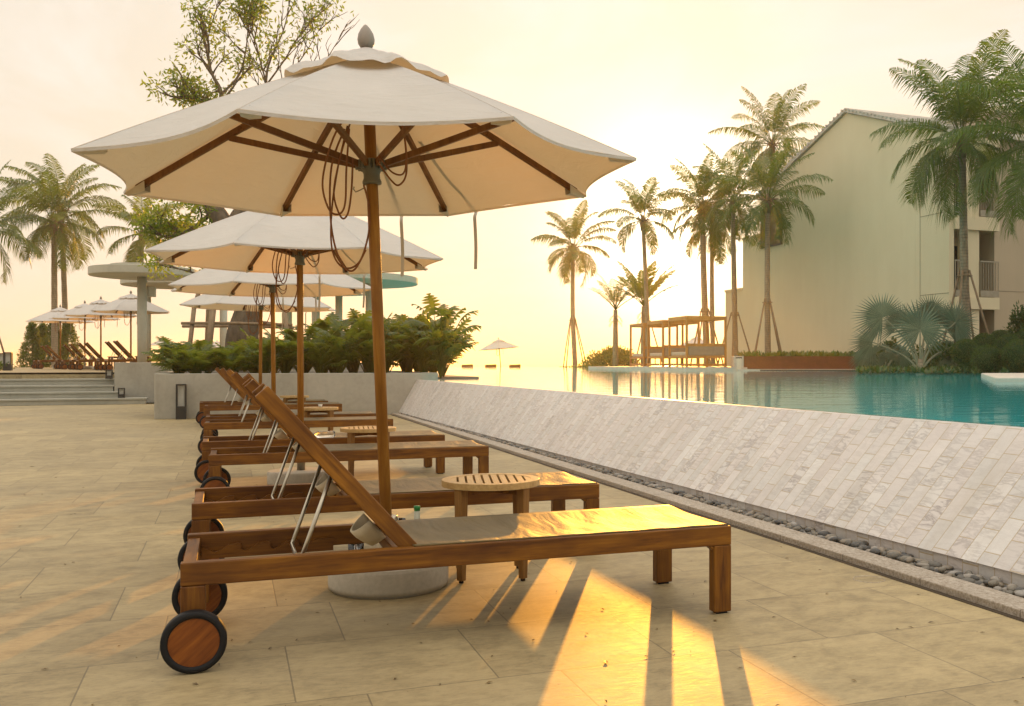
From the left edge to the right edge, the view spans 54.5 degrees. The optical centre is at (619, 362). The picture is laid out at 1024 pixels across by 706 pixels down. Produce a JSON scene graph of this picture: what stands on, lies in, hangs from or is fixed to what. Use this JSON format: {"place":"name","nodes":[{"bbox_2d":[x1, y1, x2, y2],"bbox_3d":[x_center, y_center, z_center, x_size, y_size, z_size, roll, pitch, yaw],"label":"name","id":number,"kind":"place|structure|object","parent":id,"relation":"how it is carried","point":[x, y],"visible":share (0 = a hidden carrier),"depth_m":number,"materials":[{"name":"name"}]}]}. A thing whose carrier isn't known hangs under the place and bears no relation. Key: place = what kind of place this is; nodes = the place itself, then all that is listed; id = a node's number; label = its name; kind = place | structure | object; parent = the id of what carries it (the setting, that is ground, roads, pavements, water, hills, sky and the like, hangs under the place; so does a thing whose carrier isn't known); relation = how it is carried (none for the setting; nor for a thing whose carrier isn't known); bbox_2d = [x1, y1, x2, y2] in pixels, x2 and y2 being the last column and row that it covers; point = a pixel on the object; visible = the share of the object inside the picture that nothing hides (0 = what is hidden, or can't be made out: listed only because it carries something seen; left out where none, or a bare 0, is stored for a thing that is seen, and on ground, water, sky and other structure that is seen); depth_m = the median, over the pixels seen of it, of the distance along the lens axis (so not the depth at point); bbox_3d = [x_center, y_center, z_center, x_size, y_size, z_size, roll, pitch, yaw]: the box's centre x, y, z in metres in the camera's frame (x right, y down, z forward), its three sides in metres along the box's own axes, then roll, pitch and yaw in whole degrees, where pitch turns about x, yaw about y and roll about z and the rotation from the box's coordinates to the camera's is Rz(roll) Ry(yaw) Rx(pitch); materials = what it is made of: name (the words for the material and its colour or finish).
{"place":"outdoors","nodes":[
{"label":"outdoors","id":0,"kind":"place"},
{"bbox_2d":[0,367,153,403],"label":"deck paving","id":1,"kind":"structure","parent":0,"point":[29,370],"depth_m":24.45,"materials":[{"name":"beige stone"}]},
{"bbox_2d":[0,160,59,286],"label":"coconut palm","id":2,"kind":"object","parent":1,"relation":"on","point":[16,234],"visible":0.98,"depth_m":46.87,"materials":[{"name":"green plant"}]},
{"bbox_2d":[26,304,93,368],"bbox_3d":[-21.809,-1.006,38.400,2.281,2.512,2.281,0,0,42],"label":"beach umbrella","id":3,"kind":"object","parent":1,"relation":"on","point":[44,318],"visible":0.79,"depth_m":38.08,"materials":[{"name":"white fabric"}]},
{"bbox_2d":[49,300,119,368],"bbox_3d":[-19.498,-1.006,35.900,2.281,2.512,2.281,0,0,-43],"label":"beach umbrella","id":4,"kind":"object","parent":1,"relation":"on","point":[60,316],"visible":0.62,"depth_m":35.83,"materials":[{"name":"white fabric"}]},
{"bbox_2d":[73,342,103,369],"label":"sun lounger","id":5,"kind":"object","parent":1,"relation":"on","point":[78,365],"visible":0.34,"depth_m":32.61,"materials":[{"name":"wood"}]},
{"bbox_2d":[64,296,136,369],"bbox_3d":[-17.700,-1.006,33.600,2.281,2.512,2.281,0,0,-38],"label":"beach umbrella","id":6,"kind":"object","parent":1,"relation":"on","point":[84,311],"visible":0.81,"depth_m":33.38,"materials":[{"name":"white fabric"}]},
{"bbox_2d":[94,341,125,369],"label":"sun lounger","id":7,"kind":"object","parent":1,"relation":"on","point":[98,365],"visible":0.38,"depth_m":31.23,"materials":[{"name":"wood"}]},
{"bbox_2d":[91,291,168,354],"bbox_3d":[-15.337,-1.006,30.900,2.281,2.512,2.281,0,0,-33],"label":"beach umbrella","id":8,"kind":"object","parent":1,"relation":"on","point":[125,304],"visible":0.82,"depth_m":30.59,"materials":[{"name":"white fabric"}]},
{"bbox_2d":[102,340,162,369],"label":"sun lounger","id":9,"kind":"object","parent":1,"relation":"on","point":[107,365],"visible":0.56,"depth_m":30.00,"materials":[{"name":"wood"}]},
{"bbox_2d":[92,195,189,266],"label":"coconut palm","id":10,"kind":"object","parent":1,"relation":"on","point":[139,244],"visible":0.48,"depth_m":49.38,"materials":[{"name":"green plant"}]},
{"bbox_2d":[88,262,197,361],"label":"round roof","id":11,"kind":"structure","parent":1,"relation":"on","point":[127,270],"depth_m":28.17,"materials":[{"name":"concrete"}]},
{"bbox_2d":[120,279,226,358],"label":"round roof","id":12,"kind":"structure","parent":1,"relation":"on","point":[164,285],"depth_m":32.90,"materials":[{"name":"concrete"}]},
{"bbox_2d":[114,362,363,402],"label":"block wall","id":13,"kind":"structure","parent":1,"relation":"on","point":[134,379],"depth_m":24.28,"materials":[{"name":"concrete"}]},
{"bbox_2d":[287,295,362,329],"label":"round roof","id":14,"kind":"structure","parent":1,"relation":"on","point":[339,306],"depth_m":41.89,"materials":[{"name":"concrete"}]},
{"bbox_2d":[312,273,417,323],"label":"round roof","id":15,"kind":"structure","parent":1,"relation":"on","point":[391,280],"depth_m":36.62,"materials":[{"name":"concrete"}]},
{"bbox_2d":[13,364,638,366],"bbox_3d":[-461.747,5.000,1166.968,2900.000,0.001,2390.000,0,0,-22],"label":"sea","id":16,"kind":"structure","parent":0,"point":[522,365],"depth_m":1576.19,"materials":[{"name":"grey liquid"}]},
{"bbox_2d":[0,404,1023,705],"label":"terrace paving","id":17,"kind":"structure","parent":0,"point":[94,514],"depth_m":3.83,"materials":[{"name":"beige stone"}]},
{"bbox_2d":[0,372,147,405],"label":"stone steps","id":18,"kind":"structure","parent":17,"relation":"on","point":[77,391],"depth_m":23.53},
{"bbox_2d":[176,384,186,419],"bbox_3d":[-7.723,0.690,17.345,0.170,0.620,0.170,0,0,-22],"label":"bollard light","id":19,"kind":"object","parent":17,"relation":"on","point":[181,410],"visible":1,"depth_m":17.31,"materials":[{"name":"black metal"}]},
{"bbox_2d":[179,294,335,384],"bbox_3d":[-5.807,-0.292,15.927,2.349,2.590,2.349,1,0,-18],"label":"beach umbrella","id":20,"kind":"object","parent":17,"relation":"on","point":[227,303],"visible":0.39,"depth_m":15.68,"materials":[{"name":"white fabric"}]},
{"bbox_2d":[196,367,327,422],"bbox_3d":[-6.015,0.540,16.593,2.068,0.919,0.720,0,0,-22],"label":"sun lounger","id":21,"kind":"object","parent":17,"relation":"on","point":[199,414],"visible":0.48,"depth_m":16.17,"materials":[{"name":"wood"}]},
{"bbox_2d":[168,268,370,434],"bbox_3d":[-4.138,-0.280,11.757,2.326,2.565,2.326,-1,0,-29],"label":"beach umbrella","id":22,"kind":"object","parent":17,"relation":"on","point":[206,281],"visible":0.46,"depth_m":11.73,"materials":[{"name":"white fabric"}]},
{"bbox_2d":[199,368,341,428],"bbox_3d":[-5.439,0.540,15.399,2.068,0.919,0.720,0,0,-21],"label":"sun lounger","id":23,"kind":"object","parent":17,"relation":"on","point":[207,408],"visible":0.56,"depth_m":15.01,"materials":[{"name":"wood"}]},
{"bbox_2d":[200,369,375,438],"bbox_3d":[-4.174,0.540,12.451,2.068,0.919,0.720,0,0,-22],"label":"sun lounger","id":24,"kind":"object","parent":17,"relation":"on","point":[255,415],"visible":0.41,"depth_m":12.38,"materials":[{"name":"wood"}]},
{"bbox_2d":[144,211,442,484],"bbox_3d":[-2.613,-0.255,8.056,2.281,2.513,2.281,0,0,-25],"label":"beach umbrella","id":25,"kind":"object","parent":17,"relation":"on","point":[256,242],"visible":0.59,"depth_m":7.91,"materials":[{"name":"white fabric"}]},
{"bbox_2d":[198,370,392,453],"bbox_3d":[-3.679,0.540,11.241,2.067,0.919,0.720,0,0,-21],"label":"sun lounger","id":26,"kind":"object","parent":17,"relation":"on","point":[266,422],"visible":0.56,"depth_m":11.04,"materials":[{"name":"wood"}]},
{"bbox_2d":[154,371,437,418],"bbox_3d":[-6.849,0.600,20.734,5.000,0.800,5.400,0,0,-22],"label":"concrete planter","id":27,"kind":"object","parent":17,"relation":"on","point":[347,390],"visible":0.58,"depth_m":18.25,"materials":[{"name":"concrete"}]},
{"bbox_2d":[141,345,205,373],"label":"philodendron","id":28,"kind":"object","parent":27,"relation":"on","point":[172,361],"visible":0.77,"depth_m":18.05,"materials":[{"name":"green plant"}]},
{"bbox_2d":[156,341,220,373],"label":"philodendron","id":29,"kind":"object","parent":27,"relation":"on","point":[195,355],"visible":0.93,"depth_m":17.99,"materials":[{"name":"green plant"}]},
{"bbox_2d":[160,339,223,372],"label":"philodendron","id":30,"kind":"object","parent":27,"relation":"on","point":[205,345],"visible":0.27,"depth_m":18.84,"materials":[{"name":"green plant"}]},
{"bbox_2d":[204,346,256,371],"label":"philodendron","id":31,"kind":"object","parent":27,"relation":"on","point":[225,363],"visible":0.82,"depth_m":18.34,"materials":[{"name":"green plant"}]},
{"bbox_2d":[181,294,293,347],"bbox_3d":[-8.919,-1.006,23.044,2.536,1.684,4.018,0,0,-22],"label":"timber prop","id":32,"kind":"object","parent":27,"relation":"in","point":[209,324],"visible":0.48,"depth_m":21.87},
{"bbox_2d":[125,0,356,347],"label":"old tree","id":33,"kind":"object","parent":27,"relation":"in","point":[158,227],"visible":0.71,"depth_m":23.22,"materials":[{"name":"green plant"}]},
{"bbox_2d":[239,337,296,372],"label":"philodendron","id":34,"kind":"object","parent":27,"relation":"on","point":[266,364],"visible":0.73,"depth_m":18.40,"materials":[{"name":"green plant"}]},
{"bbox_2d":[246,328,310,372],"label":"philodendron","id":35,"kind":"object","parent":27,"relation":"on","point":[291,360],"visible":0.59,"depth_m":18.65,"materials":[{"name":"green plant"}]},
{"bbox_2d":[275,322,329,372],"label":"philodendron","id":36,"kind":"object","parent":27,"relation":"on","point":[291,335],"visible":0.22,"depth_m":19.35,"materials":[{"name":"green plant"}]},
{"bbox_2d":[288,325,356,372],"bbox_3d":[-5.703,-0.202,18.886,1.229,1.040,1.180,0,0,39],"label":"philodendron","id":37,"kind":"object","parent":27,"relation":"on","point":[317,358],"visible":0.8,"depth_m":18.71,"materials":[{"name":"green plant"}]},
{"bbox_2d":[292,312,356,372],"bbox_3d":[-5.867,-0.362,19.779,1.351,1.366,1.308,0,0,-37],"label":"philodendron","id":38,"kind":"object","parent":27,"relation":"on","point":[326,322],"visible":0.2,"depth_m":19.65,"materials":[{"name":"green plant"}]},
{"bbox_2d":[312,310,372,372],"bbox_3d":[-5.261,-0.343,19.082,1.355,1.328,1.313,0,0,-18],"label":"philodendron","id":39,"kind":"object","parent":27,"relation":"on","point":[342,357],"visible":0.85,"depth_m":18.91,"materials":[{"name":"green plant"}]},
{"bbox_2d":[328,308,400,372],"bbox_3d":[-5.000,-0.366,19.378,1.405,1.375,1.184,0,0,12],"label":"philodendron","id":40,"kind":"object","parent":27,"relation":"on","point":[368,362],"visible":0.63,"depth_m":19.25,"materials":[{"name":"green plant"}]},
{"bbox_2d":[337,309,401,372],"bbox_3d":[-5.137,-0.374,20.062,1.342,1.391,1.304,0,0,-26],"label":"philodendron","id":41,"kind":"object","parent":27,"relation":"on","point":[362,363],"visible":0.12,"depth_m":20.00,"materials":[{"name":"green plant"}]},
{"bbox_2d":[355,318,414,372],"bbox_3d":[-4.645,-0.295,19.630,1.294,1.231,1.268,0,0,12],"label":"philodendron","id":42,"kind":"object","parent":27,"relation":"on","point":[401,348],"visible":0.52,"depth_m":19.52,"materials":[{"name":"green plant"}]},
{"bbox_2d":[385,314,437,372],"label":"philodendron","id":43,"kind":"object","parent":27,"relation":"on","point":[408,364],"visible":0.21,"depth_m":20.64,"materials":[{"name":"green plant"}]},
{"bbox_2d":[396,309,463,371],"bbox_3d":[-3.861,-0.383,19.921,1.374,1.408,1.334,0,0,-40],"label":"philodendron","id":44,"kind":"object","parent":27,"relation":"in","point":[420,357],"visible":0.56,"depth_m":19.70,"materials":[{"name":"green plant"}]},
{"bbox_2d":[194,372,444,483],"bbox_3d":[-2.642,0.540,8.738,2.068,0.919,0.720,0,0,-22],"label":"sun lounger","id":45,"kind":"object","parent":17,"relation":"on","point":[281,438],"visible":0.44,"depth_m":8.56,"materials":[{"name":"wood"}]},
{"bbox_2d":[304,406,337,430],"bbox_3d":[-3.651,0.772,11.945,0.456,0.455,0.456,0,0,-13],"label":"side table","id":46,"kind":"object","parent":17,"relation":"on","point":[329,411],"visible":0.59,"depth_m":11.82,"materials":[{"name":"brown wood"}]},
{"bbox_2d":[200,373,488,487],"bbox_3d":[-2.091,0.540,7.562,2.068,0.919,0.720,0,0,-21],"label":"sun lounger","id":47,"kind":"object","parent":17,"relation":"on","point":[216,474],"visible":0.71,"depth_m":7.47,"materials":[{"name":"wood"}]},
{"bbox_2d":[71,24,636,598],"bbox_3d":[-1.108,-0.255,4.399,2.197,2.510,2.199,0,0,-16],"label":"beach umbrella","id":48,"kind":"object","parent":17,"relation":"on","point":[365,128],"visible":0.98,"depth_m":4.38,"materials":[{"name":"fabric"}]},
{"bbox_2d":[340,426,395,475],"bbox_3d":[-2.107,0.772,8.254,0.456,0.455,0.456,0,0,-16],"label":"side table","id":49,"kind":"object","parent":17,"relation":"on","point":[352,432],"visible":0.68,"depth_m":8.08,"materials":[{"name":"brown wood"}]},
{"bbox_2d":[177,378,598,568],"bbox_3d":[-1.182,0.540,5.187,2.068,0.919,0.720,0,0,-22],"label":"sun lounger","id":50,"kind":"object","parent":17,"relation":"on","point":[211,506],"visible":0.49,"depth_m":5.06,"materials":[{"name":"wood"}]},
{"bbox_2d":[160,383,730,673],"bbox_3d":[-0.629,0.540,3.835,2.068,0.919,0.720,0,0,-22],"label":"sun lounger","id":51,"kind":"object","parent":17,"relation":"on","point":[193,640],"visible":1,"depth_m":3.67,"materials":[{"name":"brown wood"}]},
{"bbox_2d":[442,473,539,583],"bbox_3d":[-0.605,0.772,4.622,0.456,0.455,0.456,0,0,-10],"label":"side table","id":52,"kind":"object","parent":17,"relation":"on","point":[465,486],"visible":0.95,"depth_m":4.49,"materials":[{"name":"brown wood"}]},
{"bbox_2d":[392,413,1023,618],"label":"kerb","id":53,"kind":"structure","parent":17,"relation":"on","point":[1007,603],"depth_m":5.37,"materials":[{"name":"stone"}]},
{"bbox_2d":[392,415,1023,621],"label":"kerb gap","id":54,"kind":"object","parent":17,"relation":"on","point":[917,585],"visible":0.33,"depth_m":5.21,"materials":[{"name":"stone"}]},
{"bbox_2d":[0,0,1023,364],"label":"sky","id":55,"kind":"structure","parent":0,"point":[648,81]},
{"bbox_2d":[389,367,1023,426],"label":"pool water","id":56,"kind":"structure","parent":0,"point":[967,397],"depth_m":12.82,"materials":[{"name":"liquid"}]},
{"bbox_2d":[438,374,478,378],"bbox_3d":[-4.482,0.650,23.123,1.080,0.700,5.500,0,0,-22],"label":"waterside bed","id":57,"kind":"object","parent":56,"relation":"in","point":[457,377],"visible":0.07,"depth_m":20.71,"materials":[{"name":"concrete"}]},
{"bbox_2d":[404,314,455,372],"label":"philodendron","id":58,"kind":"object","parent":57,"relation":"on","point":[433,368],"visible":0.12,"depth_m":20.43,"materials":[{"name":"green plant"}]},
{"bbox_2d":[405,293,481,378],"bbox_3d":[-3.527,-0.511,19.653,1.443,1.669,1.402,0,0,-22],"label":"philodendron","id":59,"kind":"object","parent":57,"relation":"on","point":[445,343],"visible":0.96,"depth_m":19.55,"materials":[{"name":"green plant"}]},
{"bbox_2d":[433,317,478,376],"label":"philodendron","id":60,"kind":"object","parent":57,"relation":"on","point":[460,329],"visible":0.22,"depth_m":20.62,"materials":[{"name":"green plant"}]},
{"bbox_2d":[479,337,517,366],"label":"beach umbrella","id":61,"kind":"object","parent":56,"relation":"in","point":[498,343],"visible":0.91,"depth_m":72.98,"materials":[{"name":"white fabric"}]},
{"bbox_2d":[559,366,969,372],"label":"garden bed ground","id":62,"kind":"structure","parent":0,"point":[789,370],"depth_m":40.37,"materials":[{"name":"soil"}]},
{"bbox_2d":[531,200,616,365],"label":"coconut palm","id":63,"kind":"object","parent":62,"relation":"on","point":[570,264],"visible":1,"depth_m":74.76,"materials":[{"name":"green plant"}]},
{"bbox_2d":[580,345,640,366],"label":"bush","id":64,"kind":"object","parent":62,"relation":"on","point":[604,357],"visible":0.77,"depth_m":65.24,"materials":[{"name":"green plant"}]},
{"bbox_2d":[588,275,640,365],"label":"young palm","id":65,"kind":"object","parent":62,"relation":"on","point":[613,299],"visible":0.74,"depth_m":63.84,"materials":[{"name":"green plant"}]},
{"bbox_2d":[598,177,678,363],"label":"coconut palm","id":66,"kind":"object","parent":62,"relation":"on","point":[643,221],"visible":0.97,"depth_m":57.72,"materials":[{"name":"green plant"}]},
{"bbox_2d":[611,261,677,363],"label":"young palm","id":67,"kind":"object","parent":62,"relation":"on","point":[634,284],"visible":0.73,"depth_m":61.41,"materials":[{"name":"green plant"}]},
{"bbox_2d":[588,366,746,370],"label":"daybed platform","id":68,"kind":"structure","parent":62,"relation":"on","point":[695,368],"depth_m":43.98,"materials":[{"name":"stone"}]},
{"bbox_2d":[630,323,677,366],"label":"daybed","id":69,"kind":"object","parent":68,"relation":"on","point":[653,349],"visible":0.58,"depth_m":50.26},
{"bbox_2d":[647,320,699,366],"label":"daybed","id":70,"kind":"object","parent":68,"relation":"on","point":[663,355],"visible":0.78,"depth_m":46.76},
{"bbox_2d":[668,316,726,366],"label":"daybed","id":71,"kind":"object","parent":68,"relation":"on","point":[706,350],"visible":0.92,"depth_m":42.49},
{"bbox_2d":[656,152,746,363],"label":"coconut palm","id":72,"kind":"object","parent":62,"relation":"on","point":[702,191],"visible":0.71,"depth_m":51.84,"materials":[{"name":"green plant"}]},
{"bbox_2d":[671,185,745,363],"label":"coconut palm","id":73,"kind":"object","parent":62,"relation":"on","point":[719,251],"visible":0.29,"depth_m":56.94,"materials":[{"name":"green plant"}]},
{"bbox_2d":[676,143,786,355],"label":"coconut palm","id":74,"kind":"object","parent":62,"relation":"on","point":[719,218],"visible":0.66,"depth_m":49.87,"materials":[{"name":"green plant"}]},
{"bbox_2d":[708,83,824,184],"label":"coconut palm","id":75,"kind":"object","parent":62,"relation":"on","point":[777,124],"visible":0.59,"depth_m":53.60,"materials":[{"name":"green plant"}]},
{"bbox_2d":[738,356,856,369],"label":"planter box","id":76,"kind":"object","parent":62,"relation":"on","point":[797,362],"visible":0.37,"depth_m":41.94,"materials":[{"name":"brick"}]},
{"bbox_2d":[754,298,781,351],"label":"timber prop","id":77,"kind":"object","parent":76,"relation":"in","point":[776,332],"visible":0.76,"depth_m":45.73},
{"bbox_2d":[705,133,833,352],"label":"coconut palm","id":78,"kind":"object","parent":76,"relation":"in","point":[754,218],"visible":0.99,"depth_m":45.88,"materials":[{"name":"green plant"}]},
{"bbox_2d":[735,350,856,355],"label":"ground cover","id":79,"kind":"object","parent":76,"relation":"on","point":[801,353],"visible":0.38,"depth_m":42.66,"materials":[{"name":"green plant"}]},
{"bbox_2d":[724,105,1023,365],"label":"building","id":80,"kind":"structure","parent":62,"relation":"on","point":[866,237],"depth_m":45.30,"materials":[{"name":"paint"}]},
{"bbox_2d":[760,203,781,247],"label":"window","id":81,"kind":"structure","parent":80,"relation":"in","point":[773,242],"depth_m":52.47,"materials":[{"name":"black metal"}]},
{"bbox_2d":[848,343,913,371],"bbox_3d":[9.280,-0.039,34.625,2.320,1.306,1.714,0,0,-4],"label":"fan palm","id":82,"kind":"object","parent":62,"relation":"on","point":[901,361],"visible":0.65,"depth_m":34.25,"materials":[{"name":"plant"}]},
{"bbox_2d":[850,293,977,368],"bbox_3d":[9.575,-0.928,31.869,4.382,2.772,1.018,0,0,0],"label":"fan palm","id":83,"kind":"object","parent":62,"relation":"on","point":[934,312],"visible":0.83,"depth_m":31.76,"materials":[{"name":"plant"}]},
{"bbox_2d":[854,364,1019,374],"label":"garden undergrowth","id":84,"kind":"object","parent":62,"relation":"on","point":[894,369],"visible":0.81,"depth_m":27.44,"materials":[{"name":"green plant"}]},
{"bbox_2d":[950,338,977,365],"bbox_3d":[9.807,-0.291,28.001,0.814,0.806,0.804,0,0,-22],"label":"topiary ball","id":85,"kind":"object","parent":84,"relation":"on","point":[961,350],"visible":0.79,"depth_m":27.79,"materials":[{"name":"green plant"}]},
{"bbox_2d":[971,332,995,346],"bbox_3d":[10.917,-0.479,29.498,0.858,0.850,0.861,0,0,-22],"label":"topiary ball","id":86,"kind":"object","parent":84,"relation":"on","point":[983,339],"visible":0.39,"depth_m":29.27,"materials":[{"name":"green plant"}]},
{"bbox_2d":[970,344,1002,374],"bbox_3d":[9.511,-0.057,25.503,0.855,0.848,0.860,0,0,-22],"label":"topiary ball","id":87,"kind":"object","parent":84,"relation":"on","point":[984,359],"visible":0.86,"depth_m":25.26,"materials":[{"name":"green plant"}]},
{"bbox_2d":[993,334,1018,350],"bbox_3d":[11.223,-0.430,28.498,0.801,0.805,0.812,0,0,-22],"label":"topiary ball","id":88,"kind":"object","parent":84,"relation":"on","point":[1002,341],"visible":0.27,"depth_m":28.34,"materials":[{"name":"green plant"}]},
{"bbox_2d":[1000,338,1023,372],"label":"topiary ball","id":89,"kind":"object","parent":84,"relation":"on","point":[1012,356],"visible":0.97,"depth_m":24.80,"materials":[{"name":"green plant"}]},
{"bbox_2d":[869,29,1023,338],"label":"coconut palm","id":90,"kind":"object","parent":62,"relation":"on","point":[963,108],"visible":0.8,"depth_m":33.62,"materials":[{"name":"green plant"}]},
{"bbox_2d":[925,341,971,372],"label":"shrub","id":91,"kind":"object","parent":62,"relation":"on","point":[936,360],"visible":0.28,"depth_m":31.69,"materials":[{"name":"green plant"}]},
{"bbox_2d":[942,270,988,365],"bbox_3d":[11.986,-1.315,34.000,1.712,3.754,1.713,0,0,-5],"label":"timber prop","id":92,"kind":"object","parent":62,"relation":"on","point":[976,294],"visible":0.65,"depth_m":33.83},
{"bbox_2d":[932,38,1023,244],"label":"coconut palm","id":93,"kind":"object","parent":62,"relation":"on","point":[1010,193],"visible":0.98,"depth_m":29.87,"materials":[{"name":"green plant"}]},
{"bbox_2d":[981,373,1023,381],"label":"stone ledge","id":94,"kind":"object","parent":62,"relation":"on","point":[1007,377],"visible":0.45,"depth_m":18.48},
{"bbox_2d":[1002,300,1023,366],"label":"shrub","id":95,"kind":"object","parent":62,"relation":"on","point":[1018,321],"visible":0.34,"depth_m":33.55,"materials":[{"name":"green plant"}]},
{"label":"channel bed","id":96,"kind":"structure","parent":0,"visible":0},
{"bbox_2d":[398,412,1023,597],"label":"pebbles","id":97,"kind":"object","parent":96,"relation":"on","point":[995,582],"visible":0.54,"depth_m":5.52,"materials":[{"name":"gravel"}]},
{"bbox_2d":[399,380,1023,587],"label":"pool wall","id":98,"kind":"structure","parent":96,"relation":"on","point":[943,493],"depth_m":6.23,"materials":[{"name":"stone"}]},
{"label":"side bank","id":99,"kind":"structure","parent":0,"visible":0},
{"bbox_2d":[14,322,47,366],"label":"conifer","id":100,"kind":"object","parent":99,"relation":"on","point":[32,337],"visible":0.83,"depth_m":49.80,"materials":[{"name":"green plant"}]},
{"bbox_2d":[37,323,72,366],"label":"conifer","id":101,"kind":"object","parent":99,"relation":"on","point":[48,342],"visible":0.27,"depth_m":49.75,"materials":[{"name":"green plant"}]},
{"bbox_2d":[0,163,122,366],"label":"coconut palm","id":102,"kind":"object","parent":99,"relation":"on","point":[52,207],"visible":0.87,"depth_m":48.75,"materials":[{"name":"green plant"}]},
{"bbox_2d":[0,153,125,356],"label":"coconut palm","id":103,"kind":"object","parent":99,"relation":"on","point":[86,217],"visible":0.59,"depth_m":51.07,"materials":[{"name":"green plant"}]},
{"bbox_2d":[49,323,86,365],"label":"conifer","id":104,"kind":"object","parent":99,"relation":"on","point":[68,332],"visible":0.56,"depth_m":49.83,"materials":[{"name":"green plant"}]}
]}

